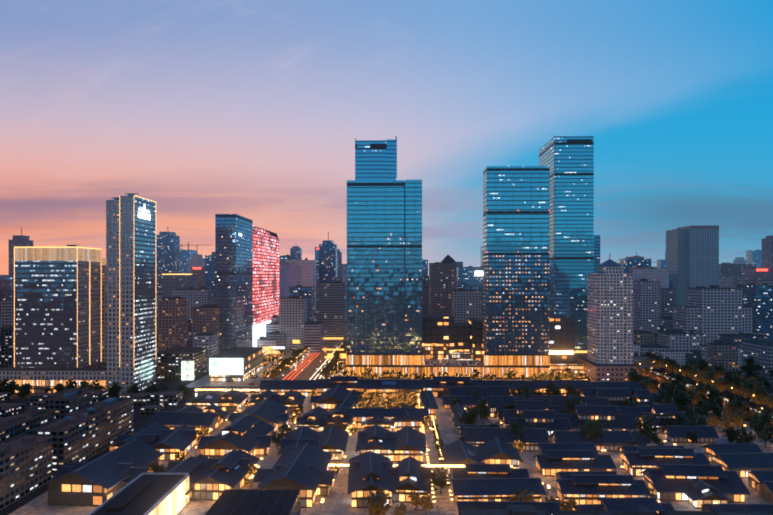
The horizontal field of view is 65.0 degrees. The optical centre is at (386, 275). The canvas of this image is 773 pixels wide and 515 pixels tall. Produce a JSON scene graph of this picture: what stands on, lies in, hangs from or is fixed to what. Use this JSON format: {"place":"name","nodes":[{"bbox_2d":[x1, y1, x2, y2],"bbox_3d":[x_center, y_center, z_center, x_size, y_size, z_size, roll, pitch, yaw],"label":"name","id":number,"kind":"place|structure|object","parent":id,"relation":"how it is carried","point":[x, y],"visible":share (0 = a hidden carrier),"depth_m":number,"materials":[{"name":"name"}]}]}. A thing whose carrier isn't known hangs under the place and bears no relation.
{"place":"outdoors","nodes":[
{"label":"outdoors","id":0,"kind":"place"},
{"bbox_2d":[0,361,772,514],"bbox_3d":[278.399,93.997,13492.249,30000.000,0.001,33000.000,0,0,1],"label":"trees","id":1,"kind":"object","parent":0,"point":[140,422],"depth_m":454.04,"materials":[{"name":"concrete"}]},
{"bbox_2d":[0,379,14,391],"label":"green tree","id":2,"kind":"object","parent":1,"relation":"on","point":[5,388],"visible":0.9,"depth_m":467.26,"materials":[{"name":"green plant"}]},
{"bbox_2d":[8,379,19,395],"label":"green tree","id":3,"kind":"object","parent":1,"relation":"on","point":[12,391],"visible":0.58,"depth_m":474.15,"materials":[{"name":"green plant"}]},
{"bbox_2d":[15,386,25,398],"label":"green tree","id":4,"kind":"object","parent":1,"relation":"on","point":[20,392],"visible":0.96,"depth_m":464.22,"materials":[{"name":"green plant"}]},
{"bbox_2d":[21,382,32,395],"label":"green tree","id":5,"kind":"object","parent":1,"relation":"on","point":[28,385],"visible":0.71,"depth_m":470.36,"materials":[{"name":"green plant"}]},
{"bbox_2d":[0,362,105,392],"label":"podium","id":6,"kind":"object","parent":1,"relation":"on","point":[39,380],"visible":0.54,"depth_m":485.10,"materials":[{"name":"stone"}]},
{"bbox_2d":[14,245,105,367],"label":"office tower","id":7,"kind":"structure","parent":6,"relation":"on","point":[59,305],"depth_m":498.40,"materials":[{"name":"grey glass"}]},
{"bbox_2d":[53,383,64,391],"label":"green tree","id":8,"kind":"object","parent":1,"relation":"on","point":[59,387],"visible":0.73,"depth_m":472.82,"materials":[{"name":"green plant"}]},
{"bbox_2d":[63,378,76,390],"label":"green tree","id":9,"kind":"object","parent":1,"relation":"on","point":[71,383],"visible":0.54,"depth_m":471.32,"materials":[{"name":"green plant"}]},
{"bbox_2d":[77,380,88,387],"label":"green tree","id":10,"kind":"object","parent":1,"relation":"on","point":[83,384],"visible":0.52,"depth_m":471.05,"materials":[{"name":"green plant"}]},
{"bbox_2d":[87,380,103,389],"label":"green tree","id":11,"kind":"object","parent":1,"relation":"on","point":[96,386],"visible":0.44,"depth_m":468.76,"materials":[{"name":"green plant"}]},
{"bbox_2d":[112,382,121,395],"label":"green tree","id":12,"kind":"object","parent":1,"relation":"on","point":[117,388],"visible":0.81,"depth_m":467.99,"materials":[{"name":"green plant"}]},
{"bbox_2d":[0,386,260,510],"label":"low-rise buildings","id":13,"kind":"structure","parent":1,"relation":"on","point":[44,437],"depth_m":317.90,"materials":[{"name":"concrete"}]},
{"bbox_2d":[106,193,155,394],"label":"skyscraper","id":14,"kind":"structure","parent":1,"relation":"on","point":[130,289],"depth_m":482.87,"materials":[{"name":"stone"}]},
{"bbox_2d":[215,214,252,351],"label":"skyscraper","id":15,"kind":"structure","parent":1,"relation":"on","point":[234,268],"depth_m":639.04,"materials":[{"name":"blue glass"}]},
{"bbox_2d":[253,225,278,346],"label":"illuminated building facade","id":16,"kind":"object","parent":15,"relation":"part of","point":[265,276],"visible":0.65,"depth_m":764.33,"materials":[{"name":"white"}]},
{"bbox_2d":[355,136,396,179],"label":"skyscraper top","id":17,"kind":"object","parent":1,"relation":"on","point":[375,159],"depth_m":635.71,"materials":[{"name":"blue glass"}]},
{"bbox_2d":[0,226,772,384],"bbox_3d":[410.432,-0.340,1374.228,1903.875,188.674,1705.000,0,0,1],"label":"city blocks","id":18,"kind":"structure","parent":1,"relation":"on","point":[703,316],"depth_m":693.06,"materials":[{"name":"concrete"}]},
{"bbox_2d":[9,391,772,514],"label":"ground","id":19,"kind":"structure","parent":1,"relation":"on","point":[337,500],"depth_m":278.70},
{"bbox_2d":[147,462,163,472],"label":"green tree","id":20,"kind":"object","parent":19,"relation":"on","point":[155,468],"visible":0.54,"depth_m":270.20,"materials":[{"name":"green plant"}]},
{"bbox_2d":[175,450,186,460],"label":"lit tree","id":21,"kind":"object","parent":19,"relation":"on","point":[182,455],"visible":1,"depth_m":301.84,"materials":[{"name":"green plant"}]},
{"bbox_2d":[195,428,205,442],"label":"gold tree","id":22,"kind":"object","parent":19,"relation":"on","point":[200,432],"visible":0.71,"depth_m":334.01,"materials":[{"name":"green plant"}]},
{"bbox_2d":[247,465,256,480],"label":"gold tree","id":23,"kind":"object","parent":19,"relation":"on","point":[252,471],"visible":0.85,"depth_m":274.20,"materials":[{"name":"green plant"}]},
{"bbox_2d":[271,429,285,449],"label":"green tree","id":24,"kind":"object","parent":19,"relation":"on","point":[280,435],"visible":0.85,"depth_m":327.25,"materials":[{"name":"green plant"}]},
{"bbox_2d":[279,422,291,436],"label":"green tree","id":25,"kind":"object","parent":19,"relation":"on","point":[284,428],"visible":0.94,"depth_m":347.74,"materials":[{"name":"green plant"}]},
{"bbox_2d":[355,400,369,407],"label":"gold tree","id":26,"kind":"object","parent":19,"relation":"on","point":[364,403],"visible":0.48,"depth_m":401.82,"materials":[{"name":"green plant"}]},
{"bbox_2d":[366,491,390,514],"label":"tree","id":27,"kind":"object","parent":19,"relation":"on","point":[374,503],"visible":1,"depth_m":227.05,"materials":[{"name":"green plant"}]},
{"bbox_2d":[374,486,389,504],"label":"tree","id":28,"kind":"object","parent":19,"relation":"on","point":[384,494],"visible":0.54,"depth_m":244.19,"materials":[{"name":"green plant"}]},
{"bbox_2d":[382,398,392,407],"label":"gold tree","id":29,"kind":"object","parent":19,"relation":"on","point":[387,403],"visible":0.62,"depth_m":394.08,"materials":[{"name":"green plant"}]},
{"bbox_2d":[391,502,407,514],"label":"tree","id":30,"kind":"object","parent":19,"relation":"on","point":[401,509],"visible":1,"depth_m":226.90,"materials":[{"name":"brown plant"}]},
{"bbox_2d":[46,376,772,514],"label":"taikoo li blocks","id":31,"kind":"structure","parent":19,"relation":"on","point":[490,473],"depth_m":284.34,"materials":[{"name":"tile"}]},
{"bbox_2d":[88,473,772,514],"bbox_3d":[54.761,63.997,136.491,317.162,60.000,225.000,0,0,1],"label":"roofs","id":32,"kind":"structure","parent":31,"relation":"on","point":[152,494],"depth_m":216.68,"materials":[{"name":"dark roof tile"},{"name":"dark timber"}]},
{"bbox_2d":[405,393,419,405],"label":"gold tree","id":33,"kind":"object","parent":19,"relation":"on","point":[413,396],"visible":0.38,"depth_m":418.24,"materials":[{"name":"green plant"}]},
{"bbox_2d":[408,489,423,509],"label":"tree","id":34,"kind":"object","parent":19,"relation":"on","point":[414,497],"visible":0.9,"depth_m":242.53,"materials":[{"name":"brown plant"}]},
{"bbox_2d":[423,415,430,429],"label":"gold tree","id":35,"kind":"object","parent":19,"relation":"on","point":[427,422],"visible":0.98,"depth_m":370.53,"materials":[{"name":"gold metal"}]},
{"bbox_2d":[418,495,437,513],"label":"tree","id":36,"kind":"object","parent":19,"relation":"on","point":[425,502],"visible":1,"depth_m":238.05,"materials":[{"name":"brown plant"}]},
{"bbox_2d":[429,466,450,493],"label":"green tree","id":37,"kind":"object","parent":19,"relation":"on","point":[441,483],"visible":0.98,"depth_m":260.11,"materials":[{"name":"green plant"}]},
{"bbox_2d":[456,412,470,423],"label":"green tree","id":38,"kind":"object","parent":19,"relation":"on","point":[464,417],"visible":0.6,"depth_m":363.75,"materials":[{"name":"green plant"}]},
{"bbox_2d":[464,408,477,424],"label":"green tree","id":39,"kind":"object","parent":19,"relation":"on","point":[473,418],"visible":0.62,"depth_m":367.51,"materials":[{"name":"green plant"}]},
{"bbox_2d":[185,346,762,508],"bbox_3d":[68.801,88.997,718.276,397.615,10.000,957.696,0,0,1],"label":"street lamps","id":40,"kind":"object","parent":19,"relation":"on","point":[251,476],"visible":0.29,"depth_m":327.25,"materials":[{"name":"silver metal"}]},
{"bbox_2d":[475,400,492,423],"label":"green tree","id":41,"kind":"object","parent":19,"relation":"on","point":[486,412],"visible":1,"depth_m":385.32,"materials":[{"name":"green plant"}]},
{"bbox_2d":[508,421,523,439],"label":"green tree","id":42,"kind":"object","parent":19,"relation":"on","point":[517,426],"visible":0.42,"depth_m":329.62,"materials":[{"name":"green plant"}]},
{"bbox_2d":[514,440,524,452],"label":"gold tree","id":43,"kind":"object","parent":19,"relation":"on","point":[519,446],"visible":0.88,"depth_m":314.29,"materials":[{"name":"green plant"}]},
{"bbox_2d":[509,489,531,501],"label":"tree","id":44,"kind":"object","parent":19,"relation":"on","point":[518,497],"visible":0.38,"depth_m":233.15,"materials":[{"name":"green plant"}]},
{"bbox_2d":[518,489,535,501],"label":"tree","id":45,"kind":"object","parent":19,"relation":"on","point":[530,497],"visible":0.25,"depth_m":234.70,"materials":[{"name":"green plant"}]},
{"bbox_2d":[519,388,534,397],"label":"green tree","id":46,"kind":"object","parent":19,"relation":"on","point":[528,391],"visible":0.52,"depth_m":419.11,"materials":[{"name":"green plant"}]},
{"bbox_2d":[543,496,563,507],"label":"tree","id":47,"kind":"object","parent":19,"relation":"on","point":[552,500],"visible":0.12,"depth_m":227.88,"materials":[{"name":"green plant"}]},
{"bbox_2d":[550,387,562,395],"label":"green tree","id":48,"kind":"object","parent":19,"relation":"on","point":[556,391],"visible":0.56,"depth_m":442.62,"materials":[{"name":"green plant"}]},
{"bbox_2d":[561,502,573,510],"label":"tree","id":49,"kind":"object","parent":19,"relation":"on","point":[567,507],"visible":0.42,"depth_m":223.63,"materials":[{"name":"green plant"}]},
{"bbox_2d":[562,383,576,395],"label":"green tree","id":50,"kind":"object","parent":19,"relation":"on","point":[570,387],"visible":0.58,"depth_m":451.69,"materials":[{"name":"green plant"}]},
{"bbox_2d":[565,496,577,509],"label":"tree","id":51,"kind":"object","parent":19,"relation":"on","point":[572,502],"visible":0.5,"depth_m":233.97,"materials":[{"name":"green plant"}]},
{"bbox_2d":[563,395,581,412],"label":"green tree","id":52,"kind":"object","parent":19,"relation":"on","point":[569,401],"visible":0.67,"depth_m":395.81,"materials":[{"name":"green plant"}]},
{"bbox_2d":[442,386,718,450],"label":"daci temple halls","id":53,"kind":"object","parent":19,"relation":"on","point":[618,431],"visible":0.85,"depth_m":364.65,"materials":[{"name":"tile"}]},
{"bbox_2d":[579,418,604,440],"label":"green tree","id":54,"kind":"object","parent":19,"relation":"on","point":[596,430],"visible":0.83,"depth_m":327.81,"materials":[{"name":"green plant"}]},
{"bbox_2d":[628,370,643,381],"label":"green tree","id":55,"kind":"object","parent":19,"relation":"on","point":[637,377],"visible":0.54,"depth_m":497.98,"materials":[{"name":"green plant"}]},
{"bbox_2d":[639,377,650,389],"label":"tree","id":56,"kind":"object","parent":19,"relation":"on","point":[644,382],"visible":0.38,"depth_m":471.09,"materials":[{"name":"green plant"}]},
{"bbox_2d":[634,415,659,436],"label":"green tree","id":57,"kind":"object","parent":19,"relation":"on","point":[645,425],"visible":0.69,"depth_m":332.00,"materials":[{"name":"green plant"}]},
{"bbox_2d":[642,430,663,444],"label":"green tree","id":58,"kind":"object","parent":19,"relation":"on","point":[654,438],"visible":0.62,"depth_m":324.58,"materials":[{"name":"green plant"}]},
{"bbox_2d":[647,379,659,392],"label":"tree lamp","id":59,"kind":"object","parent":19,"relation":"on","point":[654,384],"visible":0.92,"depth_m":466.28,"materials":[{"name":"green plant"}]},
{"bbox_2d":[655,383,670,392],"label":"green tree","id":60,"kind":"object","parent":19,"relation":"on","point":[664,386],"visible":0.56,"depth_m":447.44,"materials":[{"name":"green plant"}]},
{"bbox_2d":[658,390,672,403],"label":"green tree","id":61,"kind":"object","parent":19,"relation":"on","point":[666,395],"visible":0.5,"depth_m":419.06,"materials":[{"name":"green plant"}]},
{"bbox_2d":[658,416,673,424],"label":"green tree","id":62,"kind":"object","parent":19,"relation":"on","point":[664,421],"visible":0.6,"depth_m":360.73,"materials":[{"name":"green plant"}]},
{"bbox_2d":[670,413,686,425],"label":"green tree","id":63,"kind":"object","parent":19,"relation":"on","point":[679,419],"visible":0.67,"depth_m":353.98,"materials":[{"name":"green plant"}]},
{"bbox_2d":[671,373,687,384],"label":"green tree","id":64,"kind":"object","parent":19,"relation":"on","point":[678,375],"visible":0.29,"depth_m":481.71,"materials":[{"name":"green plant"}]},
{"bbox_2d":[673,382,689,395],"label":"tree","id":65,"kind":"object","parent":19,"relation":"on","point":[682,386],"visible":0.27,"depth_m":434.19,"materials":[{"name":"green plant"}]},
{"bbox_2d":[674,391,689,410],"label":"green tree","id":66,"kind":"object","parent":19,"relation":"on","point":[680,398],"visible":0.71,"depth_m":409.83,"materials":[{"name":"green plant"}]},
{"bbox_2d":[683,405,699,418],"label":"green tree","id":67,"kind":"object","parent":19,"relation":"on","point":[688,414],"visible":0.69,"depth_m":385.57,"materials":[{"name":"green plant"}]},
{"bbox_2d":[685,429,699,441],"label":"green tree","id":68,"kind":"object","parent":19,"relation":"on","point":[693,436],"visible":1,"depth_m":336.30,"materials":[{"name":"green plant"}]},
{"bbox_2d":[687,388,702,408],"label":"tree","id":69,"kind":"object","parent":19,"relation":"on","point":[693,395],"visible":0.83,"depth_m":424.69,"materials":[{"name":"green plant"}]},
{"bbox_2d":[687,414,711,425],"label":"green tree","id":70,"kind":"object","parent":19,"relation":"on","point":[700,421],"visible":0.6,"depth_m":357.06,"materials":[{"name":"green plant"}]},
{"bbox_2d":[692,384,709,394],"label":"tree","id":71,"kind":"object","parent":19,"relation":"on","point":[701,389],"visible":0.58,"depth_m":443.57,"materials":[{"name":"green plant"}]},
{"bbox_2d":[695,398,710,417],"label":"green tree","id":72,"kind":"object","parent":19,"relation":"on","point":[700,408],"visible":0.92,"depth_m":397.32,"materials":[{"name":"green plant"}]},
{"bbox_2d":[706,414,721,426],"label":"tree","id":73,"kind":"object","parent":19,"relation":"on","point":[713,420],"visible":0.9,"depth_m":367.20,"materials":[{"name":"brown plant"}]},
{"bbox_2d":[704,386,724,407],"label":"green tree","id":74,"kind":"object","parent":19,"relation":"on","point":[714,398],"visible":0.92,"depth_m":415.81,"materials":[{"name":"green plant"}]},
{"bbox_2d":[707,404,727,426],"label":"green tree","id":75,"kind":"object","parent":19,"relation":"on","point":[718,411],"visible":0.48,"depth_m":377.19,"materials":[{"name":"green plant"}]},
{"bbox_2d":[719,413,736,429],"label":"tree","id":76,"kind":"object","parent":19,"relation":"on","point":[728,419],"visible":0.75,"depth_m":360.12,"materials":[{"name":"brown plant"}]},
{"bbox_2d":[722,427,737,442],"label":"green tree","id":77,"kind":"object","parent":19,"relation":"on","point":[730,431],"visible":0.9,"depth_m":337.08,"materials":[{"name":"green plant"}]},
{"bbox_2d":[722,396,748,417],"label":"tree","id":78,"kind":"object","parent":19,"relation":"on","point":[738,403],"visible":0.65,"depth_m":384.34,"materials":[{"name":"green plant"}]},
{"bbox_2d":[729,406,748,428],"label":"tree","id":79,"kind":"object","parent":19,"relation":"on","point":[739,415],"visible":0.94,"depth_m":366.29,"materials":[{"name":"green plant"}]},
{"bbox_2d":[732,425,755,442],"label":"green tree","id":80,"kind":"object","parent":19,"relation":"on","point":[749,438],"visible":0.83,"depth_m":328.01,"materials":[{"name":"green plant"}]},
{"bbox_2d":[739,407,752,421],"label":"green tree","id":81,"kind":"object","parent":19,"relation":"on","point":[746,419],"visible":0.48,"depth_m":384.19,"materials":[{"name":"green plant"}]},
{"bbox_2d":[750,410,772,446],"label":"green tree","id":82,"kind":"object","parent":19,"relation":"on","point":[764,434],"visible":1,"depth_m":331.94,"materials":[{"name":"green plant"}]},
{"bbox_2d":[346,314,583,378],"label":"shopping mall podium","id":83,"kind":"object","parent":1,"relation":"on","point":[446,338],"visible":0.67,"depth_m":564.60,"materials":[{"name":"glass"}]},
{"bbox_2d":[347,180,421,352],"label":"skyscraper","id":84,"kind":"structure","parent":83,"relation":"on","point":[384,266],"depth_m":565.39,"materials":[{"name":"blue glass"}]},
{"bbox_2d":[483,166,548,353],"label":"skyscraper","id":85,"kind":"structure","parent":83,"relation":"on","point":[515,259],"depth_m":562.67,"materials":[{"name":"blue glass"}]},
{"bbox_2d":[539,135,599,360],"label":"skyscraper","id":86,"kind":"structure","parent":1,"relation":"on","point":[574,250],"depth_m":670.93,"materials":[{"name":"blue glass"}]},
{"bbox_2d":[578,254,636,381],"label":"residential tower","id":87,"kind":"structure","parent":1,"relation":"on","point":[609,358],"depth_m":551.42,"materials":[{"name":"grey concrete"}]},
{"bbox_2d":[642,351,656,363],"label":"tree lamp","id":88,"kind":"object","parent":1,"relation":"on","point":[650,355],"visible":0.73,"depth_m":611.75,"materials":[{"name":"green plant"}]},
{"bbox_2d":[651,354,663,370],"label":"tree lamp","id":89,"kind":"object","parent":1,"relation":"on","point":[658,360],"visible":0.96,"depth_m":597.67,"materials":[{"name":"green plant"}]},
{"bbox_2d":[665,359,676,373],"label":"tree lamp","id":90,"kind":"object","parent":1,"relation":"on","point":[669,362],"visible":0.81,"depth_m":569.96,"materials":[{"name":"green plant"}]},
{"bbox_2d":[678,364,691,380],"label":"tree lamp","id":91,"kind":"object","parent":1,"relation":"on","point":[686,367],"visible":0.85,"depth_m":540.50,"materials":[{"name":"green plant"}]},
{"bbox_2d":[666,225,718,305],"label":"ribbed tower","id":92,"kind":"structure","parent":1,"relation":"on","point":[692,256],"depth_m":885.88,"materials":[{"name":"grey concrete"}]},
{"bbox_2d":[687,367,699,383],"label":"tree lamp","id":93,"kind":"object","parent":1,"relation":"on","point":[693,374],"visible":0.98,"depth_m":524.14,"materials":[{"name":"green plant"}]},
{"bbox_2d":[693,359,709,381],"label":"tree lamp","id":94,"kind":"object","parent":1,"relation":"on","point":[702,367],"visible":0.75,"depth_m":536.57,"materials":[{"name":"green plant"}]},
{"bbox_2d":[702,371,717,389],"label":"tree lamp","id":95,"kind":"object","parent":1,"relation":"on","point":[709,378],"visible":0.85,"depth_m":495.48,"materials":[{"name":"green plant"}]},
{"bbox_2d":[712,377,723,391],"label":"tree lamp","id":96,"kind":"object","parent":1,"relation":"on","point":[718,385],"visible":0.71,"depth_m":482.31,"materials":[{"name":"green plant"}]},
{"bbox_2d":[710,363,726,378],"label":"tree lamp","id":97,"kind":"object","parent":1,"relation":"on","point":[719,370],"visible":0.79,"depth_m":527.98,"materials":[{"name":"green plant"}]},
{"bbox_2d":[719,373,735,396],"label":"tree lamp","id":98,"kind":"object","parent":1,"relation":"on","point":[726,381],"visible":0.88,"depth_m":469.65,"materials":[{"name":"green plant"}]},
{"bbox_2d":[728,379,743,397],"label":"tree","id":99,"kind":"object","parent":1,"relation":"on","point":[735,387],"visible":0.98,"depth_m":456.92,"materials":[{"name":"green plant"}]},
{"bbox_2d":[741,380,757,404],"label":"tree","id":100,"kind":"object","parent":1,"relation":"on","point":[748,388],"visible":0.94,"depth_m":442.07,"materials":[{"name":"green plant"}]},
{"bbox_2d":[738,357,762,379],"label":"green tree","id":101,"kind":"object","parent":1,"relation":"on","point":[750,367],"visible":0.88,"depth_m":522.54,"materials":[{"name":"green plant"}]},
{"bbox_2d":[752,378,766,388],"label":"tree lamp","id":102,"kind":"object","parent":1,"relation":"on","point":[756,383],"visible":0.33,"depth_m":462.63,"materials":[{"name":"green plant"}]},
{"bbox_2d":[749,386,772,407],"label":"tree","id":103,"kind":"object","parent":1,"relation":"on","point":[762,392],"visible":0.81,"depth_m":428.39,"materials":[{"name":"green plant"}]},
{"bbox_2d":[756,375,769,388],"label":"green tree","id":104,"kind":"object","parent":1,"relation":"on","point":[766,383],"visible":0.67,"depth_m":494.60,"materials":[{"name":"green plant"}]},
{"bbox_2d":[762,395,772,408],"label":"tree","id":105,"kind":"object","parent":1,"relation":"on","point":[768,402],"visible":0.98,"depth_m":413.29,"materials":[{"name":"green plant"}]},
{"bbox_2d":[0,0,772,275],"label":"sky","id":106,"kind":"structure","parent":0,"point":[255,110],"materials":[{"name":"blue"}]},
{"bbox_2d":[186,352,594,387],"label":"sidewalk","id":107,"kind":"structure","parent":0,"point":[203,381],"depth_m":545.16,"materials":[{"name":"grey concrete"}]},
{"bbox_2d":[209,347,262,381],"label":"commercial building","id":108,"kind":"structure","parent":107,"relation":"on","point":[237,364],"depth_m":537.43,"materials":[{"name":"concrete"}]},
{"bbox_2d":[320,367,329,378],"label":"tree","id":109,"kind":"object","parent":107,"relation":"on","point":[325,370],"visible":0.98,"depth_m":539.19,"materials":[{"name":"green plant"}]},
{"bbox_2d":[222,347,769,426],"bbox_3d":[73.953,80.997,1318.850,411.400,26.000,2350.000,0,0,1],"label":"boulevard road","id":110,"kind":"structure","parent":0,"point":[306,366],"depth_m":615.75,"materials":[{"name":"grey asphalt"}]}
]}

